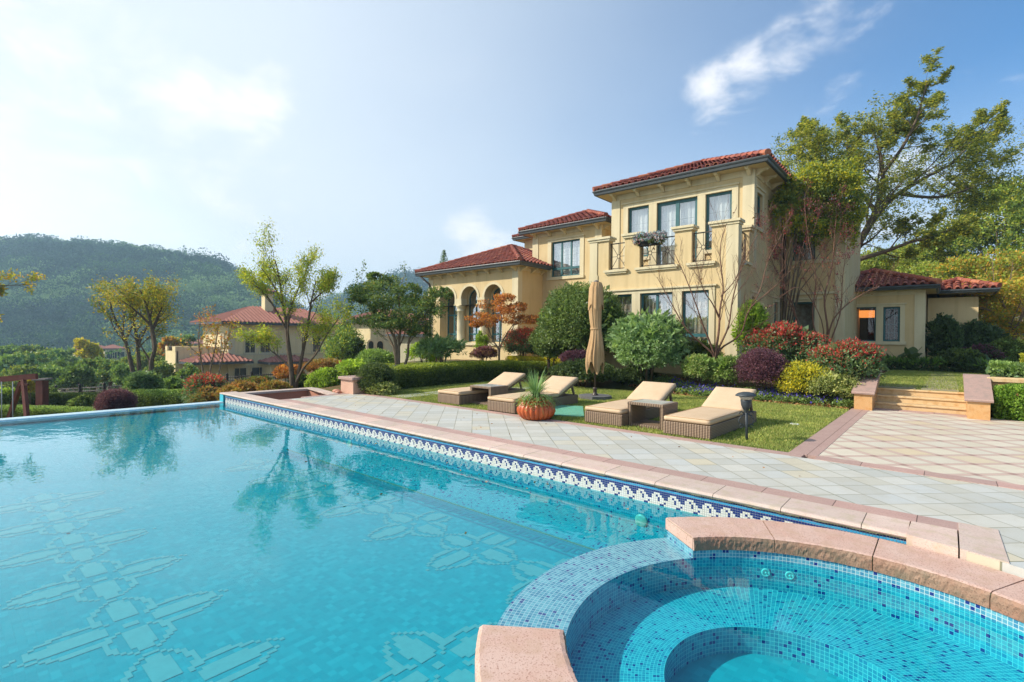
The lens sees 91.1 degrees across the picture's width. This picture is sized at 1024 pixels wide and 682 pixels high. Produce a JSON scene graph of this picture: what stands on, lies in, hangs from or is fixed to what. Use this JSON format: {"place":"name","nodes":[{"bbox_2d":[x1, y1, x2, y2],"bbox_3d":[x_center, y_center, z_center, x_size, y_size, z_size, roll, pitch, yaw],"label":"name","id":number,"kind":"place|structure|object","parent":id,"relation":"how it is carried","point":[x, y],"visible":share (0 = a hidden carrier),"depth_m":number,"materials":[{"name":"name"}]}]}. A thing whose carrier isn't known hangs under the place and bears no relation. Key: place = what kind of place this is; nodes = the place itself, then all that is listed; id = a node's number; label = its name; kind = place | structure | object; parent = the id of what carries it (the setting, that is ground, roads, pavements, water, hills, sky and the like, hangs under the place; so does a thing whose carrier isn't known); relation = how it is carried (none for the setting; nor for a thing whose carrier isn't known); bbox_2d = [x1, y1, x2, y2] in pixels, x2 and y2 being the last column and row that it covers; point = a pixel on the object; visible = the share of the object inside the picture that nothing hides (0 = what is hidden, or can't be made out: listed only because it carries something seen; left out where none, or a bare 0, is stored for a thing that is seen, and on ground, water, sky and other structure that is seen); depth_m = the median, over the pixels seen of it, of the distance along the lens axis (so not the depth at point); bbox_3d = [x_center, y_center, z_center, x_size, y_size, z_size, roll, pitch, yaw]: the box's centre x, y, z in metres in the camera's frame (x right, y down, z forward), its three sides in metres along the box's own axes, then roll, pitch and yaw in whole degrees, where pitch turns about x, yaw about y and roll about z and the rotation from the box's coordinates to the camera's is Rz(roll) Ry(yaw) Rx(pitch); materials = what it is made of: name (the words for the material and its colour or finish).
{"place":"outdoors","nodes":[
{"label":"outdoors","id":0,"kind":"place"},
{"bbox_2d":[4,255,250,339],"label":"hill","id":1,"kind":"structure","parent":0,"point":[113,283],"depth_m":340.64,"materials":[{"name":"plant"}]},
{"bbox_2d":[0,232,312,354],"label":"forest","id":2,"kind":"object","parent":1,"relation":"on","point":[22,310],"visible":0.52,"depth_m":312.27,"materials":[{"name":"green plant"}]},
{"bbox_2d":[336,282,427,314],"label":"hill","id":3,"kind":"structure","parent":0,"point":[392,308],"depth_m":560.65,"materials":[{"name":"plant"}]},
{"bbox_2d":[307,262,428,337],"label":"forest","id":4,"kind":"object","parent":3,"relation":"on","point":[411,277],"visible":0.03,"depth_m":578.53,"materials":[{"name":"green plant"}]},
{"bbox_2d":[0,391,1004,681],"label":"swimming pool","id":5,"kind":"structure","parent":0,"point":[230,547],"depth_m":5.13,"materials":[{"name":"liquid"}]},
{"bbox_2d":[0,403,262,430],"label":"pool edge","id":6,"kind":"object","parent":5,"relation":"in","point":[204,409],"depth_m":10.80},
{"bbox_2d":[475,517,1023,681],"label":"hot tub","id":7,"kind":"object","parent":5,"relation":"on","point":[824,599],"visible":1,"depth_m":3.44,"materials":[{"name":"tile"}]},
{"bbox_2d":[0,0,1023,309],"label":"sky","id":8,"kind":"structure","parent":0,"point":[384,134],"materials":[{"name":"blue"}]},
{"bbox_2d":[60,294,1023,557],"bbox_3d":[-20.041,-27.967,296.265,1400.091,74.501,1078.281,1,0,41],"label":"ground","id":9,"kind":"structure","parent":0,"point":[608,384],"depth_m":15.51,"materials":[{"name":"plant"}]},
{"bbox_2d":[0,373,37,417],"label":"pergola","id":10,"kind":"object","parent":9,"relation":"on","point":[21,387],"visible":0.74,"depth_m":16.95,"materials":[{"name":"brown wood"}]},
{"bbox_2d":[0,364,37,387],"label":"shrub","id":11,"kind":"object","parent":9,"relation":"on","point":[20,369],"visible":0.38,"depth_m":41.47,"materials":[{"name":"green plant"}]},
{"bbox_2d":[0,267,45,321],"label":"edge tree","id":12,"kind":"object","parent":9,"relation":"on","point":[10,277],"visible":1,"depth_m":20.88,"materials":[{"name":"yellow plant"}]},
{"bbox_2d":[32,378,52,405],"bbox_3d":[-17.758,2.313,19.005,0.507,1.828,0.320,1,0,0],"label":"pergola post","id":13,"kind":"object","parent":9,"relation":"on","point":[41,391],"visible":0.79,"depth_m":18.88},
{"bbox_2d":[0,404,95,417],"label":"clipped hedge","id":14,"kind":"object","parent":9,"relation":"on","point":[35,410],"visible":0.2,"depth_m":17.46,"materials":[{"name":"green plant"}]},
{"bbox_2d":[11,392,101,407],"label":"clipped hedge","id":15,"kind":"object","parent":9,"relation":"on","point":[59,398],"visible":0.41,"depth_m":20.16,"materials":[{"name":"green plant"}]},
{"bbox_2d":[51,362,100,390],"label":"valley tree","id":16,"kind":"object","parent":9,"relation":"on","point":[84,374],"visible":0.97,"depth_m":39.38,"materials":[{"name":"green plant"}]},
{"bbox_2d":[73,337,104,391],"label":"yellow tree","id":17,"kind":"object","parent":9,"relation":"on","point":[87,348],"visible":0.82,"depth_m":63.28,"materials":[{"name":"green plant"}]},
{"bbox_2d":[91,387,139,410],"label":"loropetalum bush","id":18,"kind":"object","parent":9,"relation":"on","point":[112,398],"visible":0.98,"depth_m":17.18,"materials":[{"name":"purple plant"}]},
{"bbox_2d":[86,278,149,372],"bbox_3d":[-20.235,-0.828,26.013,3.623,5.000,2.105,1,0,-6],"label":"sparse tree","id":19,"kind":"object","parent":9,"relation":"on","point":[129,356],"visible":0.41,"depth_m":25.92,"materials":[{"name":"green plant"}]},
{"bbox_2d":[91,269,190,370],"bbox_3d":[-15.349,-0.036,20.898,3.322,5.866,2.087,0,0,-39],"label":"sparse tree","id":20,"kind":"object","parent":9,"relation":"on","point":[156,298],"visible":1,"depth_m":20.93,"materials":[{"name":"green plant"}]},
{"bbox_2d":[121,369,166,397],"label":"shrub","id":21,"kind":"object","parent":9,"relation":"on","point":[141,379],"visible":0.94,"depth_m":20.13,"materials":[{"name":"green plant"}]},
{"bbox_2d":[117,275,182,370],"bbox_3d":[-18.914,-0.792,26.253,2.690,5.188,2.250,1,0,-1],"label":"sparse tree","id":22,"kind":"object","parent":9,"relation":"on","point":[138,357],"visible":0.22,"depth_m":25.96,"materials":[{"name":"green plant"}]},
{"bbox_2d":[128,388,185,406],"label":"clipped hedge","id":23,"kind":"object","parent":9,"relation":"on","point":[154,397],"visible":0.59,"depth_m":19.36,"materials":[{"name":"green plant"}]},
{"bbox_2d":[0,342,348,391],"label":"forest","id":24,"kind":"object","parent":9,"relation":"on","point":[22,361],"depth_m":57.06,"materials":[{"name":"green plant"}]},
{"bbox_2d":[186,385,219,402],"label":"shrub","id":25,"kind":"object","parent":9,"relation":"on","point":[204,394],"visible":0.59,"depth_m":17.25,"materials":[{"name":"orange plant"}]},
{"bbox_2d":[178,371,229,402],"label":"photinia bush","id":26,"kind":"object","parent":9,"relation":"on","point":[200,380],"visible":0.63,"depth_m":18.27,"materials":[{"name":"red plant"}]},
{"bbox_2d":[176,304,242,374],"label":"sparse tree","id":27,"kind":"object","parent":9,"relation":"on","point":[209,340],"visible":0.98,"depth_m":22.99,"materials":[{"name":"green plant"}]},
{"bbox_2d":[229,215,357,387],"bbox_3d":[-7.311,-1.163,16.974,4.525,6.123,2.236,1,0,-4],"label":"sparse tree","id":28,"kind":"object","parent":9,"relation":"on","point":[324,283],"visible":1,"depth_m":16.93,"materials":[{"name":"green plant"}]},
{"bbox_2d":[165,289,427,381],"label":"neighbour house","id":29,"kind":"structure","parent":9,"relation":"on","point":[243,358],"depth_m":46.82,"materials":[{"name":"paint"}]},
{"bbox_2d":[304,366,340,387],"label":"shrub","id":30,"kind":"object","parent":9,"relation":"on","point":[324,377],"visible":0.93,"depth_m":16.08,"materials":[{"name":"green plant"}]},
{"bbox_2d":[320,312,366,359],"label":"feathery tree","id":31,"kind":"object","parent":9,"relation":"on","point":[337,344],"visible":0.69,"depth_m":27.45,"materials":[{"name":"green plant"}]},
{"bbox_2d":[334,357,367,375],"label":"shrub","id":32,"kind":"object","parent":9,"relation":"on","point":[348,367],"visible":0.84,"depth_m":18.01,"materials":[{"name":"green plant"}]},
{"bbox_2d":[355,348,394,363],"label":"shrub","id":33,"kind":"object","parent":9,"relation":"on","point":[375,355],"visible":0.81,"depth_m":21.52,"materials":[{"name":"green plant"}]},
{"bbox_2d":[366,324,425,362],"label":"stone house","id":34,"kind":"structure","parent":9,"relation":"on","point":[380,343],"depth_m":42.83,"materials":[{"name":"grey"}]},
{"bbox_2d":[342,260,453,364],"bbox_3d":[-4.154,-0.784,18.022,4.449,4.340,3.784,1,0,41],"label":"green maple","id":35,"kind":"object","parent":9,"relation":"on","point":[372,286],"visible":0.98,"depth_m":17.51,"materials":[{"name":"green plant"}]},
{"bbox_2d":[411,331,466,361],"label":"plumeria shrub","id":36,"kind":"object","parent":9,"relation":"on","point":[437,345],"visible":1,"depth_m":18.08,"materials":[{"name":"green plant"}]},
{"bbox_2d":[390,360,551,389],"bbox_3d":[-1.537,1.123,17.004,7.212,0.888,2.246,0,0,-40],"label":"clipped hedge","id":37,"kind":"object","parent":9,"relation":"on","point":[420,375],"visible":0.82,"depth_m":16.74,"materials":[{"name":"green plant"}]},
{"bbox_2d":[464,293,538,359],"bbox_3d":[-0.345,-0.522,19.881,3.094,2.836,1.744,1,0,5],"label":"japanese maple","id":38,"kind":"object","parent":9,"relation":"on","point":[488,319],"visible":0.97,"depth_m":19.78,"materials":[{"name":"orange plant"}]},
{"bbox_2d":[500,326,536,355],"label":"photinia bush","id":39,"kind":"object","parent":9,"relation":"on","point":[518,343],"visible":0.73,"depth_m":20.20,"materials":[{"name":"red plant"}]},
{"bbox_2d":[526,322,569,375],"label":"osmanthus bush","id":40,"kind":"object","parent":9,"relation":"on","point":[551,352],"visible":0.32,"depth_m":17.61,"materials":[{"name":"green plant"}]},
{"bbox_2d":[535,281,627,355],"bbox_3d":[2.571,-0.404,17.181,3.578,3.332,3.162,1,0,6],"label":"osmanthus bush","id":41,"kind":"object","parent":9,"relation":"on","point":[563,319],"visible":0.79,"depth_m":16.38,"materials":[{"name":"green plant"}]},
{"bbox_2d":[361,393,803,457],"bbox_3d":[-0.179,1.504,9.998,10.500,0.124,0.190,1,0,41],"label":"deck border","id":42,"kind":"object","parent":9,"relation":"on","point":[693,440],"visible":0.21,"depth_m":8.18,"materials":[{"name":"stone"}]},
{"bbox_2d":[512,367,562,420],"bbox_3d":[0.472,0.956,9.393,1.147,1.000,1.141,1,0,41],"label":"potted plant","id":43,"kind":"object","parent":42,"relation":"on","point":[533,407],"visible":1,"depth_m":9.20,"materials":[{"name":"green plant"}]},
{"bbox_2d":[547,358,625,386],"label":"boxleaf shrub","id":44,"kind":"object","parent":9,"relation":"on","point":[572,368],"visible":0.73,"depth_m":15.15,"materials":[{"name":"green plant"}]},
{"bbox_2d":[611,364,659,384],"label":"shrub","id":45,"kind":"object","parent":9,"relation":"on","point":[631,373],"visible":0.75,"depth_m":15.29,"materials":[{"name":"green plant"}]},
{"bbox_2d":[414,148,860,375],"bbox_3d":[6.052,-2.583,26.188,19.583,11.212,15.771,1,0,41],"label":"villa","id":46,"kind":"object","parent":9,"relation":"on","point":[589,245],"visible":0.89,"depth_m":18.41,"materials":[{"name":"paint"}]},
{"bbox_2d":[552,239,579,276],"bbox_3d":[2.693,-3.980,24.343,1.670,1.920,0.237,1,0,41],"label":"window","id":47,"kind":"structure","parent":46,"relation":"in","point":[567,253],"depth_m":24.41,"materials":[{"name":"glass"}]},
{"bbox_2d":[629,205,648,256],"bbox_3d":[4.927,-4.142,19.252,0.860,2.140,0.230,1,0,41],"label":"window","id":48,"kind":"structure","parent":46,"relation":"in","point":[638,216],"depth_m":19.36,"materials":[{"name":"glass"}]},
{"bbox_2d":[632,230,666,246],"bbox_3d":[4.665,-3.471,17.020,1.301,0.606,0.678,1,0,41],"label":"flower box","id":49,"kind":"object","parent":46,"relation":"attached to","point":[650,239],"visible":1,"depth_m":16.89,"materials":[{"name":"white"}]},
{"bbox_2d":[641,292,672,315],"bbox_3d":[4.980,-0.730,17.090,1.160,2.000,0.237,1,0,41],"label":"window","id":50,"kind":"structure","parent":46,"relation":"in","point":[654,301],"depth_m":17.15,"materials":[{"name":"glass"}]},
{"bbox_2d":[657,197,696,265],"bbox_3d":[6.053,-3.705,18.276,1.510,2.980,0.234,1,0,41],"label":"window","id":51,"kind":"structure","parent":46,"relation":"in","point":[681,212],"depth_m":18.49,"materials":[{"name":"glass"}]},
{"bbox_2d":[683,290,708,342],"bbox_3d":[5.984,-0.715,16.224,0.870,2.000,0.237,1,0,41],"label":"window","id":52,"kind":"structure","parent":46,"relation":"in","point":[695,328],"depth_m":16.30,"materials":[{"name":"glass"}]},
{"bbox_2d":[706,191,731,249],"bbox_3d":[7.176,-4.109,17.312,0.880,2.140,0.230,1,0,41],"label":"window","id":53,"kind":"structure","parent":46,"relation":"in","point":[715,199],"depth_m":17.44,"materials":[{"name":"glass"}]},
{"bbox_2d":[768,155,869,322],"bbox_3d":[10.641,-2.629,17.592,3.388,7.701,1.697,1,0,3],"label":"climbing vine","id":54,"kind":"object","parent":46,"relation":"attached to","point":[828,180],"visible":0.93,"depth_m":17.41,"materials":[{"name":"green plant"}]},
{"bbox_2d":[604,306,694,384],"bbox_3d":[4.075,0.163,15.170,2.654,2.465,2.726,1,0,41],"label":"rhododendron","id":55,"kind":"object","parent":9,"relation":"on","point":[649,341],"visible":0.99,"depth_m":14.46,"materials":[{"name":"green plant"}]},
{"bbox_2d":[679,352,722,385],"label":"shrub","id":56,"kind":"object","parent":9,"relation":"on","point":[698,365],"visible":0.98,"depth_m":13.79,"materials":[{"name":"green plant"}]},
{"bbox_2d":[644,198,803,359],"bbox_3d":[5.906,-1.761,14.226,4.162,5.060,1.644,1,0,9],"label":"bare tree","id":57,"kind":"object","parent":9,"relation":"on","point":[715,352],"visible":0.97,"depth_m":14.19,"materials":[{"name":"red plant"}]},
{"bbox_2d":[709,354,750,386],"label":"shrub","id":58,"kind":"object","parent":9,"relation":"on","point":[726,363],"visible":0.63,"depth_m":13.49,"materials":[{"name":"green plant"}]},
{"bbox_2d":[630,375,853,408],"bbox_3d":[5.740,1.260,13.472,1.583,0.539,6.349,0,0,-43],"label":"flower bed","id":59,"kind":"object","parent":9,"relation":"on","point":[694,388],"visible":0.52,"depth_m":12.51,"materials":[{"name":"green plant"}]},
{"bbox_2d":[730,299,770,353],"bbox_3d":[6.844,-0.043,14.375,1.164,2.382,0.852,1,0,41],"label":"nandina","id":60,"kind":"object","parent":9,"relation":"on","point":[759,313],"visible":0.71,"depth_m":14.23,"materials":[{"name":"green plant"}]},
{"bbox_2d":[731,346,790,391],"bbox_3d":[6.403,0.799,12.913,1.436,1.349,1.415,1,0,41],"label":"loropetalum bush","id":61,"kind":"object","parent":9,"relation":"on","point":[758,365],"visible":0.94,"depth_m":12.59,"materials":[{"name":"purple plant"}]},
{"bbox_2d":[742,320,831,382],"bbox_3d":[7.594,0.280,13.869,2.272,1.746,1.927,1,0,41],"label":"photinia bush","id":62,"kind":"object","parent":9,"relation":"on","point":[792,341],"visible":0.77,"depth_m":13.37,"materials":[{"name":"red plant"}]},
{"bbox_2d":[772,359,831,395],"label":"golden shrub","id":63,"kind":"object","parent":9,"relation":"on","point":[795,374],"visible":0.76,"depth_m":12.14,"materials":[{"name":"yellow plant"}]},
{"bbox_2d":[750,171,902,342],"bbox_3d":[9.148,-2.377,15.419,4.555,5.696,2.074,1,0,-12],"label":"wine leaf tree","id":64,"kind":"object","parent":9,"relation":"on","point":[828,329],"visible":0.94,"depth_m":15.63,"materials":[{"name":"red plant"}]},
{"bbox_2d":[789,408,868,458],"bbox_3d":[5.822,1.569,8.942,0.332,0.125,6.046,1,0,41],"label":"deck border","id":65,"kind":"object","parent":9,"relation":"on","point":[814,446],"visible":0.57,"depth_m":8.00,"materials":[{"name":"stone"}]},
{"bbox_2d":[801,367,864,399],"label":"variegated shrub","id":66,"kind":"object","parent":9,"relation":"on","point":[835,383],"visible":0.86,"depth_m":11.59,"materials":[{"name":"green plant"}]},
{"bbox_2d":[804,336,889,393],"bbox_3d":[8.012,0.615,12.182,1.830,1.483,1.756,1,0,41],"label":"photinia bush","id":67,"kind":"object","parent":9,"relation":"on","point":[858,357],"visible":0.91,"depth_m":11.69,"materials":[{"name":"red plant"}]},
{"bbox_2d":[770,46,1023,266],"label":"pinnate tree","id":68,"kind":"object","parent":9,"relation":"on","point":[818,143],"visible":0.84,"depth_m":26.65,"materials":[{"name":"green plant"}]},
{"bbox_2d":[868,241,954,273],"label":"slope tree","id":69,"kind":"object","parent":9,"relation":"on","point":[904,264],"visible":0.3,"depth_m":44.56,"materials":[{"name":"green plant"}]},
{"bbox_2d":[875,387,965,414],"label":"garden steps","id":70,"kind":"structure","parent":9,"relation":"on","point":[926,401],"depth_m":11.12,"materials":[{"name":"stone"}]},
{"bbox_2d":[855,268,1001,367],"bbox_3d":[17.831,-0.699,22.953,6.326,4.913,9.271,1,0,41],"label":"annex","id":71,"kind":"object","parent":9,"relation":"on","point":[906,307],"visible":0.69,"depth_m":20.23,"materials":[{"name":"paint"}]},
{"bbox_2d":[925,312,964,369],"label":"shade shrub","id":72,"kind":"object","parent":9,"relation":"on","point":[946,332],"visible":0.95,"depth_m":19.38,"materials":[{"name":"green plant"}]},
{"bbox_2d":[880,352,1013,373],"bbox_3d":[15.578,1.022,18.398,1.880,1.289,4.978,0,0,-39],"label":"fern row","id":73,"kind":"object","parent":9,"relation":"on","point":[975,364],"visible":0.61,"depth_m":18.23,"materials":[{"name":"green plant"}]},
{"bbox_2d":[908,221,1000,271],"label":"slope tree","id":74,"kind":"object","parent":9,"relation":"on","point":[956,245],"visible":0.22,"depth_m":42.65,"materials":[{"name":"green plant"}]},
{"bbox_2d":[932,347,987,370],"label":"shade shrub","id":75,"kind":"object","parent":9,"relation":"on","point":[951,353],"visible":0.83,"depth_m":17.87,"materials":[{"name":"green plant"}]},
{"bbox_2d":[924,244,1023,318],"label":"slope tree","id":76,"kind":"object","parent":9,"relation":"on","point":[972,270],"visible":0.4,"depth_m":35.51,"materials":[{"name":"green plant"}]},
{"bbox_2d":[940,173,1023,325],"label":"slope tree","id":77,"kind":"object","parent":9,"relation":"on","point":[1016,199],"visible":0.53,"depth_m":39.44,"materials":[{"name":"green plant"}]},
{"bbox_2d":[960,318,1009,347],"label":"shade shrub","id":78,"kind":"object","parent":9,"relation":"on","point":[979,331],"visible":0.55,"depth_m":20.09,"materials":[{"name":"green plant"}]},
{"bbox_2d":[949,255,1023,339],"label":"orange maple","id":79,"kind":"object","parent":9,"relation":"on","point":[1011,286],"visible":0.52,"depth_m":21.62,"materials":[{"name":"green plant"}]},
{"bbox_2d":[987,377,1023,404],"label":"retaining wall","id":80,"kind":"structure","parent":9,"relation":"on","point":[1001,380],"depth_m":10.37,"materials":[{"name":"yellow stone"}]},
{"bbox_2d":[983,360,1023,377],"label":"ground cover","id":81,"kind":"object","parent":80,"relation":"on","point":[998,368],"visible":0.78,"depth_m":10.64,"materials":[{"name":"green plant"}]},
{"bbox_2d":[990,335,1023,361],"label":"shade shrub","id":82,"kind":"object","parent":9,"relation":"on","point":[1009,347],"visible":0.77,"depth_m":19.16,"materials":[{"name":"green plant"}]},
{"bbox_2d":[993,204,1023,274],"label":"slope tree","id":83,"kind":"object","parent":9,"relation":"on","point":[1013,232],"visible":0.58,"depth_m":37.95,"materials":[{"name":"green plant"}]},
{"bbox_2d":[366,381,848,451],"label":"lawn","id":84,"kind":"structure","parent":0,"point":[812,434],"depth_m":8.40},
{"bbox_2d":[355,360,398,391],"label":"ball topiary","id":85,"kind":"object","parent":84,"relation":"on","point":[370,373],"visible":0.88,"depth_m":13.20,"materials":[{"name":"green plant"}]},
{"bbox_2d":[359,379,401,394],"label":"shrub","id":86,"kind":"object","parent":84,"relation":"on","point":[390,387],"visible":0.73,"depth_m":12.98,"materials":[{"name":"green plant"}]},
{"bbox_2d":[438,372,525,405],"bbox_3d":[-0.672,1.123,12.222,0.750,0.614,2.316,1,0,41],"label":"sun lounger","id":87,"kind":"object","parent":84,"relation":"on","point":[462,396],"visible":0.69,"depth_m":11.58,"materials":[{"name":"fabric"}]},
{"bbox_2d":[487,376,577,413],"bbox_3d":[0.523,1.141,11.045,0.750,0.614,2.316,1,0,40],"label":"sun lounger","id":88,"kind":"object","parent":84,"relation":"on","point":[504,403],"visible":0.66,"depth_m":11.11,"materials":[{"name":"fabric"}]},
{"bbox_2d":[579,280,611,399],"bbox_3d":[2.112,-0.041,12.705,0.777,2.992,0.777,1,0,41],"label":"parasol","id":89,"kind":"object","parent":84,"relation":"on","point":[594,360],"visible":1,"depth_m":12.57,"materials":[{"name":"brown fabric"}]},
{"bbox_2d":[585,381,675,426],"bbox_3d":[2.344,1.166,9.672,0.750,0.614,2.316,1,0,41],"label":"sun lounger","id":90,"kind":"object","parent":84,"relation":"on","point":[612,413],"visible":0.7,"depth_m":9.29,"materials":[{"name":"fabric"}]},
{"bbox_2d":[627,399,677,429],"bbox_3d":[2.443,1.264,8.731,0.670,0.429,0.590,1,0,41],"label":"side table","id":91,"kind":"object","parent":84,"relation":"on","point":[636,412],"visible":0.87,"depth_m":8.68,"materials":[{"name":"brown wicker"}]},
{"bbox_2d":[663,386,756,439],"bbox_3d":[3.457,1.183,8.620,0.750,0.614,2.316,1,0,42],"label":"sun lounger","id":92,"kind":"object","parent":84,"relation":"on","point":[715,414],"visible":0.91,"depth_m":8.09,"materials":[{"name":"fabric"}]},
{"bbox_2d":[735,392,756,439],"bbox_3d":[3.537,1.156,7.588,0.296,0.780,0.296,-1,-1,1],"label":"garden lantern","id":93,"kind":"object","parent":84,"relation":"on","point":[745,398],"visible":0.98,"depth_m":7.56,"materials":[{"name":"grey metal"}]},
{"bbox_2d":[292,394,1023,534],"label":"deck","id":94,"kind":"structure","parent":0,"point":[996,507],"depth_m":6.02,"materials":[{"name":"stone"}]},
{"bbox_2d":[282,399,958,545],"bbox_3d":[-0.796,1.510,7.928,12.190,0.123,0.230,1,0,41],"label":"deck border","id":95,"kind":"object","parent":94,"relation":"on","point":[879,511],"visible":0.43,"depth_m":5.48,"materials":[{"name":"stone"}]},
{"bbox_2d":[815,456,1023,489],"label":"deck border","id":96,"kind":"object","parent":94,"relation":"on","point":[945,476],"visible":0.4,"depth_m":5.73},
{"bbox_2d":[818,409,1023,484],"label":"plaza","id":97,"kind":"structure","parent":0,"point":[992,449],"depth_m":7.37,"materials":[{"name":"tile"}]},
{"bbox_2d":[851,370,881,410],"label":"stair pier","id":98,"kind":"structure","parent":97,"relation":"on","point":[865,397],"depth_m":11.15,"materials":[{"name":"yellow stone"}]},
{"bbox_2d":[963,374,993,419],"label":"stair pier","id":99,"kind":"structure","parent":97,"relation":"on","point":[978,396],"depth_m":9.98,"materials":[{"name":"yellow stone"}]},
{"bbox_2d":[990,382,1023,420],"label":"clipped ivy","id":100,"kind":"object","parent":97,"relation":"on","point":[1007,405],"visible":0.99,"depth_m":9.86,"materials":[{"name":"green plant"}]},
{"bbox_2d":[879,369,980,391],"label":"lawn grass","id":101,"kind":"structure","parent":0,"point":[920,378],"depth_m":14.17,"materials":[{"name":"plant"}]},
{"bbox_2d":[966,531,1023,577],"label":"deck","id":102,"kind":"structure","parent":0,"point":[1013,543],"depth_m":3.55,"materials":[{"name":"stone"}]},
{"bbox_2d":[906,521,1009,563],"bbox_3d":[3.431,1.560,3.903,0.560,0.107,0.800,1,0,41],"label":"deck border","id":103,"kind":"object","parent":102,"relation":"on","point":[982,541],"visible":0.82,"depth_m":3.82,"materials":[{"name":"stone"}]},
{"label":"stairs","id":104,"kind":"structure","parent":0,"visible":0},
{"bbox_2d":[241,387,338,449],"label":"stairwell parapet","id":105,"kind":"structure","parent":104,"relation":"on","point":[281,394],"depth_m":14.02,"materials":[{"name":"pink stone"}]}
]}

